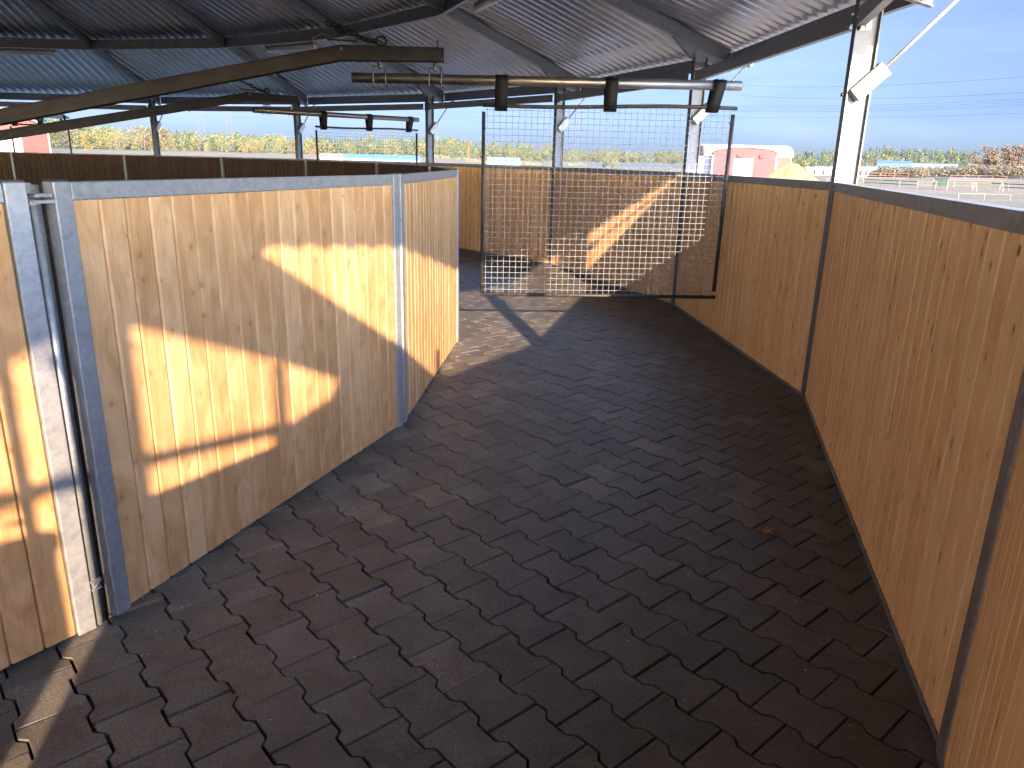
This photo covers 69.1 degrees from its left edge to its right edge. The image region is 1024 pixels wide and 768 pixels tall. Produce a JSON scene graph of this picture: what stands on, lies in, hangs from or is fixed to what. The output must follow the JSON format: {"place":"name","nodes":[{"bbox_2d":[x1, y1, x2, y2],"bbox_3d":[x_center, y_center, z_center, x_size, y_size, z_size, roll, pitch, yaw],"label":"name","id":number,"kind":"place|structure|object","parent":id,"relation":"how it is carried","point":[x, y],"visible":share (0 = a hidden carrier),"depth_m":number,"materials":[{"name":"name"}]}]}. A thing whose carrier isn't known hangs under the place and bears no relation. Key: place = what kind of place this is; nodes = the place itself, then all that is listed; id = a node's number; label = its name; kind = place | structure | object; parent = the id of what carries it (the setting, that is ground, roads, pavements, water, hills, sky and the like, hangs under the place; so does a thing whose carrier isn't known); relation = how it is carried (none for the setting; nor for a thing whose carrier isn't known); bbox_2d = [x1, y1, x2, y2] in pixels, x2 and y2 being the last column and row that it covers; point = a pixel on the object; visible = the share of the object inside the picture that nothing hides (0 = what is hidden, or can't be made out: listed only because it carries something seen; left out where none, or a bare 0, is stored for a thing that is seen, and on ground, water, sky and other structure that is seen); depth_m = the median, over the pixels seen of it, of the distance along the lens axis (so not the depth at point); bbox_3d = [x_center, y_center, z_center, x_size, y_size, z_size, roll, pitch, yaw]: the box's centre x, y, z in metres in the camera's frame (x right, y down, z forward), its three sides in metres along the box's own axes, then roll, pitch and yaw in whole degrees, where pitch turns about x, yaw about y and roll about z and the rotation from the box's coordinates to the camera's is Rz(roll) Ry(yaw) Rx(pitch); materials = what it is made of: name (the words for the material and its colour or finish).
{"place":"outdoors","nodes":[
{"label":"outdoors","id":0,"kind":"place"},
{"bbox_2d":[0,107,55,152],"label":"red barn","id":1,"kind":"structure","parent":0,"point":[6,145],"depth_m":66.22,"materials":[{"name":"brick"}]},
{"bbox_2d":[0,138,23,151],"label":"garage door","id":2,"kind":"structure","parent":1,"relation":"in","point":[6,145],"depth_m":65.71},
{"bbox_2d":[319,153,342,159],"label":"brown roofed shed","id":3,"kind":"structure","parent":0,"point":[326,155],"depth_m":140.31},
{"bbox_2d":[1,583,675,767],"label":"track bed","id":4,"kind":"object","parent":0,"point":[18,713],"depth_m":2.47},
{"bbox_2d":[0,152,16,179],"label":"wall panel","id":5,"kind":"structure","parent":4,"relation":"on","point":[6,171],"depth_m":15.38,"materials":[{"name":"brown wood"}]},
{"bbox_2d":[145,99,166,155],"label":"steel column","id":6,"kind":"structure","parent":4,"relation":"on","point":[155,125],"depth_m":17.99,"materials":[{"name":"metal"}]},
{"bbox_2d":[0,151,154,155],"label":"rail","id":7,"kind":"structure","parent":6,"relation":"attached to","point":[87,153],"depth_m":18.01,"materials":[{"name":"grey metal"}]},
{"bbox_2d":[343,154,420,161],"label":"blue covered pool","id":8,"kind":"structure","parent":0,"point":[405,158],"depth_m":161.58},
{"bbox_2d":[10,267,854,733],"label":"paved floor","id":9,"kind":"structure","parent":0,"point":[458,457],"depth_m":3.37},
{"bbox_2d":[0,234,939,767],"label":"rubber paving","id":10,"kind":"structure","parent":0,"point":[568,516],"depth_m":3.07,"materials":[{"name":"rubber"}]},
{"bbox_2d":[10,153,16,179],"bbox_3d":[-10.309,-3.968,15.529,0.041,1.639,0.032,1,17,0],"label":"wall post","id":11,"kind":"object","parent":10,"relation":"on","point":[13,166],"depth_m":15.36,"materials":[{"name":"metal"}]},
{"bbox_2d":[0,180,96,669],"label":"wall panel","id":12,"kind":"structure","parent":10,"relation":"on","point":[46,601],"depth_m":2.54,"materials":[{"name":"brown wood"}]},
{"bbox_2d":[25,183,104,624],"bbox_3d":[-1.582,0.132,2.655,0.117,1.639,0.084,10,19,26],"label":"metal post","id":13,"kind":"object","parent":10,"relation":"on","point":[35,200],"depth_m":2.60,"materials":[{"name":"metal"}]},
{"bbox_2d":[13,152,128,233],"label":"wall panel","id":14,"kind":"structure","parent":10,"relation":"on","point":[34,168],"depth_m":15.31,"materials":[{"name":"brown wood"}]},
{"bbox_2d":[123,155,127,179],"bbox_3d":[-7.899,-3.858,15.355,0.040,1.639,0.030,5,17,11],"label":"wall post","id":15,"kind":"object","parent":10,"relation":"on","point":[125,167],"depth_m":15.18,"materials":[{"name":"metal"}]},
{"bbox_2d":[126,155,224,179],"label":"wall panel","id":16,"kind":"structure","parent":10,"relation":"on","point":[152,167],"depth_m":14.84,"materials":[{"name":"brown wood"}]},
{"bbox_2d":[40,173,403,615],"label":"wall panel","id":17,"kind":"structure","parent":10,"relation":"on","point":[233,347],"depth_m":3.26,"materials":[{"name":"brown wood"}]},
{"bbox_2d":[220,158,223,177],"bbox_3d":[-5.623,-3.572,14.589,0.040,1.639,0.030,10,19,26],"label":"wall post","id":18,"kind":"object","parent":10,"relation":"on","point":[222,168],"depth_m":14.39,"materials":[{"name":"metal"}]},
{"bbox_2d":[223,158,308,177],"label":"wall panel","id":19,"kind":"structure","parent":10,"relation":"on","point":[237,167],"depth_m":13.79,"materials":[{"name":"brown wood"}]},
{"bbox_2d":[292,100,313,159],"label":"steel column","id":20,"kind":"structure","parent":10,"relation":"on","point":[299,126],"depth_m":17.08,"materials":[{"name":"metal"}]},
{"bbox_2d":[156,155,296,159],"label":"rail","id":21,"kind":"structure","parent":20,"relation":"attached to","point":[231,157],"depth_m":17.56,"materials":[{"name":"grey metal"}]},
{"bbox_2d":[298,159,426,165],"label":"rail","id":22,"kind":"structure","parent":20,"relation":"attached to","point":[419,163],"depth_m":16.03,"materials":[{"name":"grey metal"}]},
{"bbox_2d":[308,160,378,175],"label":"wall panel","id":23,"kind":"structure","parent":10,"relation":"on","point":[324,168],"depth_m":12.25,"materials":[{"name":"brown wood"}]},
{"bbox_2d":[379,163,434,174],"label":"wall panel","id":24,"kind":"structure","parent":10,"relation":"on","point":[385,168],"depth_m":10.36,"materials":[{"name":"brown wood"}]},
{"bbox_2d":[398,169,458,422],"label":"wall panel","id":25,"kind":"structure","parent":10,"relation":"on","point":[429,230],"depth_m":5.68,"materials":[{"name":"brown wood"}]},
{"bbox_2d":[422,95,454,165],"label":"steel column","id":26,"kind":"structure","parent":10,"relation":"on","point":[431,126],"depth_m":15.09,"materials":[{"name":"metal"}]},
{"bbox_2d":[432,166,458,170],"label":"wall panel","id":27,"kind":"structure","parent":10,"relation":"on","point":[436,168],"depth_m":8.25,"materials":[{"name":"brown wood"}]},
{"bbox_2d":[428,162,552,264],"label":"wall panel","id":28,"kind":"structure","parent":10,"relation":"on","point":[470,207],"depth_m":13.61,"materials":[{"name":"brown wood"}]},
{"bbox_2d":[548,87,585,264],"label":"steel column","id":29,"kind":"structure","parent":10,"relation":"on","point":[564,121],"depth_m":12.33,"materials":[{"name":"metal"}]},
{"bbox_2d":[551,168,682,304],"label":"wall panel","id":30,"kind":"structure","parent":10,"relation":"on","point":[579,219],"depth_m":10.62,"materials":[{"name":"brown wood"}]},
{"bbox_2d":[671,57,752,305],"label":"steel column","id":31,"kind":"structure","parent":10,"relation":"on","point":[696,97],"depth_m":8.93,"materials":[{"name":"metal"}]},
{"bbox_2d":[753,527,779,533],"bbox_3d":[1.265,0.721,3.683,0.126,0.044,0.058,1,17,0],"label":"fallen leaf","id":32,"kind":"object","parent":10,"relation":"on","point":[768,529],"visible":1,"depth_m":3.68,"materials":[{"name":"plant"}]},
{"bbox_2d":[800,0,958,399],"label":"steel column","id":33,"kind":"structure","parent":10,"relation":"on","point":[865,76],"depth_m":5.22,"materials":[{"name":"metal"}]},
{"bbox_2d":[674,172,831,394],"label":"wall panel","id":34,"kind":"structure","parent":33,"relation":"attached to","point":[757,310],"depth_m":6.76,"materials":[{"name":"brown wood"}]},
{"bbox_2d":[936,366,1023,766],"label":"steel column","id":35,"kind":"structure","parent":10,"relation":"on","point":[1003,479],"depth_m":2.11,"materials":[{"name":"metal"}]},
{"bbox_2d":[0,0,933,111],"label":"canopy roof","id":36,"kind":"structure","parent":35,"relation":"on","point":[652,39],"depth_m":13.02,"materials":[{"name":"metal"}]},
{"bbox_2d":[0,48,55,55],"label":"tube lamp","id":37,"kind":"object","parent":36,"relation":"attached to","point":[18,51],"visible":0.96,"depth_m":15.58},
{"bbox_2d":[266,41,316,52],"bbox_3d":[-4.199,-6.344,13.991,1.300,0.138,0.203,12,20,31],"label":"tube lamp","id":38,"kind":"object","parent":36,"relation":"attached to","point":[307,45],"visible":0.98,"depth_m":13.98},
{"bbox_2d":[473,0,500,12],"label":"tube lamp","id":39,"kind":"object","parent":36,"relation":"attached to","point":[479,5],"visible":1,"depth_m":9.60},
{"bbox_2d":[804,182,1023,743],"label":"wall panel","id":40,"kind":"structure","parent":35,"relation":"attached to","point":[916,364],"depth_m":2.84,"materials":[{"name":"brown wood"}]},
{"bbox_2d":[940,422,1023,767],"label":"wall panel","id":41,"kind":"structure","parent":35,"relation":"attached to","point":[987,729],"depth_m":1.56,"materials":[{"name":"brown wood"}]},
{"bbox_2d":[487,157,519,165],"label":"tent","id":42,"kind":"object","parent":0,"point":[493,161],"visible":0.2,"depth_m":116.81,"materials":[{"name":"fabric"}]},
{"bbox_2d":[0,0,1023,162],"label":"sky","id":43,"kind":"structure","parent":0,"point":[977,40],"materials":[{"name":"blue"}]},
{"bbox_2d":[51,142,1002,167],"bbox_3d":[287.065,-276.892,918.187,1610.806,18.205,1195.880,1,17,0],"label":"hills","id":44,"kind":"structure","parent":0,"point":[465,157],"depth_m":656.34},
{"bbox_2d":[47,148,1023,562],"bbox_3d":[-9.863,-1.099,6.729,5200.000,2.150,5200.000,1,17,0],"label":"ground","id":45,"kind":"structure","parent":0,"point":[975,194],"depth_m":118.05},
{"bbox_2d":[56,131,82,147],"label":"autumn tree","id":46,"kind":"object","parent":45,"relation":"on","point":[71,137],"visible":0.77,"depth_m":247.79,"materials":[{"name":"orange plant"}]},
{"bbox_2d":[79,134,92,150],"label":"autumn tree","id":47,"kind":"object","parent":45,"relation":"on","point":[85,142],"visible":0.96,"depth_m":233.53,"materials":[{"name":"yellow plant"}]},
{"bbox_2d":[91,126,114,149],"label":"autumn tree","id":48,"kind":"object","parent":45,"relation":"on","point":[102,142],"visible":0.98,"depth_m":268.24,"materials":[{"name":"yellow plant"}]},
{"bbox_2d":[107,130,137,150],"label":"autumn tree","id":49,"kind":"object","parent":45,"relation":"on","point":[123,140],"visible":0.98,"depth_m":254.98,"materials":[{"name":"yellow plant"}]},
{"bbox_2d":[125,125,166,150],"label":"autumn tree","id":50,"kind":"object","parent":45,"relation":"on","point":[144,141],"visible":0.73,"depth_m":266.57,"materials":[{"name":"yellow plant"}]},
{"bbox_2d":[143,127,175,150],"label":"autumn tree","id":51,"kind":"object","parent":45,"relation":"on","point":[161,131],"visible":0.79,"depth_m":268.11,"materials":[{"name":"yellow plant"}]},
{"bbox_2d":[181,138,190,150],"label":"autumn tree","id":52,"kind":"object","parent":45,"relation":"on","point":[185,143],"visible":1,"depth_m":289.89,"materials":[{"name":"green plant"}]},
{"bbox_2d":[189,137,200,151],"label":"autumn tree","id":53,"kind":"object","parent":45,"relation":"on","point":[194,147],"visible":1,"depth_m":294.46,"materials":[{"name":"yellow plant"}]},
{"bbox_2d":[198,111,206,147],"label":"lattice pylon","id":54,"kind":"object","parent":45,"relation":"on","point":[205,144],"visible":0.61,"depth_m":422.10,"materials":[{"name":"metal"}]},
{"bbox_2d":[235,111,571,119],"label":"power cable","id":55,"kind":"object","parent":54,"relation":"hanging from","point":[357,119],"visible":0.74,"depth_m":432.08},
{"bbox_2d":[207,139,215,150],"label":"autumn tree","id":56,"kind":"object","parent":45,"relation":"on","point":[210,145],"visible":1,"depth_m":293.00,"materials":[{"name":"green plant"}]},
{"bbox_2d":[215,138,229,151],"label":"autumn tree","id":57,"kind":"object","parent":45,"relation":"on","point":[225,145],"visible":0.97,"depth_m":312.50,"materials":[{"name":"yellow plant"}]},
{"bbox_2d":[224,104,236,150],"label":"lattice pylon","id":58,"kind":"object","parent":45,"relation":"on","point":[229,128],"visible":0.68,"depth_m":444.45,"materials":[{"name":"metal"}]},
{"bbox_2d":[237,139,251,151],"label":"autumn tree","id":59,"kind":"object","parent":45,"relation":"on","point":[243,144],"visible":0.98,"depth_m":315.69,"materials":[{"name":"yellow plant"}]},
{"bbox_2d":[246,137,262,152],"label":"autumn tree","id":60,"kind":"object","parent":45,"relation":"on","point":[256,147],"visible":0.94,"depth_m":325.39,"materials":[{"name":"yellow plant"}]},
{"bbox_2d":[266,133,287,153],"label":"autumn tree","id":61,"kind":"object","parent":45,"relation":"on","point":[277,144],"visible":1,"depth_m":327.15,"materials":[{"name":"yellow plant"}]},
{"bbox_2d":[283,140,294,153],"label":"autumn tree","id":62,"kind":"object","parent":45,"relation":"on","point":[290,143],"visible":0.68,"depth_m":329.66,"materials":[{"name":"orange plant"}]},
{"bbox_2d":[305,139,315,153],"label":"autumn tree","id":63,"kind":"object","parent":45,"relation":"on","point":[312,144],"visible":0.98,"depth_m":341.62,"materials":[{"name":"yellow plant"}]},
{"bbox_2d":[339,143,357,153],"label":"autumn tree","id":64,"kind":"object","parent":45,"relation":"on","point":[348,145],"visible":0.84,"depth_m":354.10,"materials":[{"name":"yellow plant"}]},
{"bbox_2d":[35,118,1023,166],"bbox_3d":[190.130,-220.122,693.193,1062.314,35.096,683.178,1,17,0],"label":"woodland","id":65,"kind":"object","parent":45,"relation":"on","point":[453,147],"visible":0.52,"depth_m":597.45,"materials":[{"name":"green plant"}]},
{"bbox_2d":[571,99,588,159],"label":"lattice pylon","id":66,"kind":"object","parent":45,"relation":"on","point":[579,129],"visible":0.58,"depth_m":452.01,"materials":[{"name":"metal"}]},
{"bbox_2d":[595,149,609,167],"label":"autumn tree","id":67,"kind":"object","parent":45,"relation":"on","point":[601,153],"visible":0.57,"depth_m":247.73,"materials":[{"name":"yellow plant"}]},
{"bbox_2d":[600,96,619,164],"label":"lattice pylon","id":68,"kind":"object","parent":45,"relation":"on","point":[605,133],"visible":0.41,"depth_m":414.30,"materials":[{"name":"metal"}]},
{"bbox_2d":[620,112,1019,117],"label":"power cable","id":69,"kind":"object","parent":68,"relation":"hanging from","point":[770,117],"visible":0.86,"depth_m":337.58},
{"bbox_2d":[646,106,1023,111],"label":"power cable","id":70,"kind":"object","parent":68,"relation":"hanging from","point":[840,111],"visible":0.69,"depth_m":295.48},
{"bbox_2d":[602,149,618,167],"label":"autumn tree","id":71,"kind":"object","parent":45,"relation":"on","point":[614,158],"visible":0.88,"depth_m":241.50,"materials":[{"name":"yellow plant"}]},
{"bbox_2d":[434,154,831,172],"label":"tall dry grass","id":72,"kind":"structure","parent":45,"relation":"on","point":[521,162],"depth_m":320.51,"materials":[{"name":"yellow plant"}]},
{"bbox_2d":[765,163,818,180],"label":"sand pile","id":73,"kind":"object","parent":45,"relation":"on","point":[791,171],"visible":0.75,"depth_m":89.43,"materials":[{"name":"sand"}]},
{"bbox_2d":[813,167,822,174],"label":"field box","id":74,"kind":"object","parent":45,"relation":"on","point":[818,170],"visible":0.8,"depth_m":192.23,"materials":[{"name":"white paint"}]},
{"bbox_2d":[822,167,832,175],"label":"field box","id":75,"kind":"object","parent":45,"relation":"on","point":[827,169],"visible":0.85,"depth_m":191.47,"materials":[{"name":"white"}]},
{"bbox_2d":[863,166,869,175],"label":"stable box","id":76,"kind":"object","parent":45,"relation":"on","point":[866,169],"visible":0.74,"depth_m":196.68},
{"bbox_2d":[868,157,878,166],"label":"autumn tree","id":77,"kind":"object","parent":45,"relation":"on","point":[873,161],"visible":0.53,"depth_m":364.34,"materials":[{"name":"orange plant"}]},
{"bbox_2d":[877,161,911,168],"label":"blue building","id":78,"kind":"structure","parent":45,"relation":"on","point":[900,164],"depth_m":249.83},
{"bbox_2d":[810,171,1023,181],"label":"pipe fence","id":79,"kind":"object","parent":45,"relation":"on","point":[992,178],"visible":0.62,"depth_m":146.62,"materials":[{"name":"metal"}]},
{"bbox_2d":[827,178,1023,191],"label":"paddock fence","id":80,"kind":"object","parent":45,"relation":"on","point":[917,184],"visible":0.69,"depth_m":84.25,"materials":[{"name":"wood"}]},
{"bbox_2d":[911,163,957,167],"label":"blue roofed shed","id":81,"kind":"structure","parent":45,"relation":"on","point":[924,165],"depth_m":281.34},
{"bbox_2d":[932,178,948,189],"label":"hay feeder","id":82,"kind":"object","parent":45,"relation":"on","point":[942,181],"visible":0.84,"depth_m":82.61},
{"bbox_2d":[967,149,984,165],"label":"bare tree","id":83,"kind":"object","parent":45,"relation":"on","point":[975,158],"visible":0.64,"depth_m":312.35,"materials":[{"name":"brown plant"}]},
{"bbox_2d":[971,147,992,166],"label":"bare tree","id":84,"kind":"object","parent":45,"relation":"on","point":[987,153],"visible":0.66,"depth_m":310.54,"materials":[{"name":"brown plant"}]},
{"bbox_2d":[972,182,1003,191],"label":"jump fence","id":85,"kind":"object","parent":45,"relation":"on","point":[987,186],"visible":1,"depth_m":78.84,"materials":[{"name":"wood"}]},
{"bbox_2d":[980,145,998,166],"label":"bare tree","id":86,"kind":"object","parent":45,"relation":"on","point":[992,160],"visible":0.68,"depth_m":308.73,"materials":[{"name":"brown plant"}]},
{"bbox_2d":[957,193,1023,201],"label":"nearer fence","id":87,"kind":"object","parent":45,"relation":"on","point":[993,194],"visible":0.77,"depth_m":55.33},
{"bbox_2d":[985,146,1007,165],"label":"bare tree","id":88,"kind":"object","parent":45,"relation":"on","point":[994,155],"visible":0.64,"depth_m":307.70,"materials":[{"name":"brown plant"}]},
{"bbox_2d":[995,144,1018,165],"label":"bare tree","id":89,"kind":"object","parent":45,"relation":"on","point":[1006,161],"visible":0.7,"depth_m":304.76,"materials":[{"name":"brown plant"}]},
{"bbox_2d":[1000,145,1018,165],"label":"bare tree","id":90,"kind":"object","parent":45,"relation":"on","point":[1012,161],"visible":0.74,"depth_m":304.85,"materials":[{"name":"brown plant"}]},
{"bbox_2d":[1002,149,1023,166],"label":"bare tree","id":91,"kind":"object","parent":45,"relation":"on","point":[1016,159],"visible":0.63,"depth_m":304.60,"materials":[{"name":"brown plant"}]},
{"bbox_2d":[1010,144,1023,165],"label":"bare tree","id":92,"kind":"object","parent":45,"relation":"on","point":[1018,148],"visible":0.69,"depth_m":303.05,"materials":[{"name":"brown plant"}]},
{"bbox_3d":[-9.825,-2.688,6.249,0.900,4.620,0.900,1,17,0],"label":"walker mast","id":93,"kind":"object","parent":45,"relation":"on","visible":0},
{"bbox_2d":[0,0,297,140],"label":"walker boom","id":94,"kind":"object","parent":93,"relation":"attached to","point":[47,128],"visible":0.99,"depth_m":10.93,"materials":[{"name":"metal"}]},
{"bbox_2d":[252,102,419,164],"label":"gate","id":95,"kind":"structure","parent":94,"relation":"hanging from","point":[367,117],"depth_m":13.72,"materials":[{"name":"metal"}]},
{"bbox_2d":[0,0,443,125],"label":"walker boom","id":96,"kind":"object","parent":93,"relation":"attached to","point":[313,58],"visible":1,"depth_m":6.64,"materials":[{"name":"metal"}]},
{"bbox_2d":[351,61,742,298],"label":"gate","id":97,"kind":"structure","parent":96,"relation":"hanging from","point":[716,87],"depth_m":7.03,"materials":[{"name":"metal"}]},
{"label":"walker boom","id":98,"kind":"object","parent":93,"relation":"attached to","visible":0},
{"bbox_2d":[10,114,71,153],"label":"gate","id":99,"kind":"structure","parent":98,"relation":"hanging from","point":[60,117],"depth_m":16.84,"materials":[{"name":"metal"}]},
{"bbox_2d":[529,162,682,166],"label":"lake","id":100,"kind":"structure","parent":0,"point":[626,164],"depth_m":551.04,"materials":[{"name":"blue liquid"}]},
{"bbox_2d":[698,146,779,176],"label":"arched barn","id":101,"kind":"structure","parent":0,"point":[755,161],"depth_m":108.35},
{"bbox_2d":[732,157,753,175],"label":"barn door","id":102,"kind":"structure","parent":101,"relation":"in","point":[741,167],"depth_m":108.60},
{"bbox_2d":[699,144,793,167],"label":"barrel hall","id":103,"kind":"structure","parent":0,"point":[786,154],"depth_m":128.57,"materials":[{"name":"white"}]},
{"bbox_2d":[746,77,1014,86],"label":"power cable","id":104,"kind":"object","parent":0,"point":[901,84],"visible":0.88,"depth_m":279.08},
{"bbox_2d":[741,92,1023,98],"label":"power cable","id":105,"kind":"object","parent":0,"point":[883,98],"visible":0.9,"depth_m":298.73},
{"bbox_2d":[871,174,1023,181],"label":"bank","id":106,"kind":"structure","parent":0,"point":[1002,178],"depth_m":171.36,"materials":[{"name":"beige plant"}]},
{"bbox_2d":[866,163,1023,176],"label":"shrub thicket","id":107,"kind":"object","parent":106,"relation":"on","point":[995,169],"visible":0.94,"depth_m":175.22,"materials":[{"name":"brown plant"}]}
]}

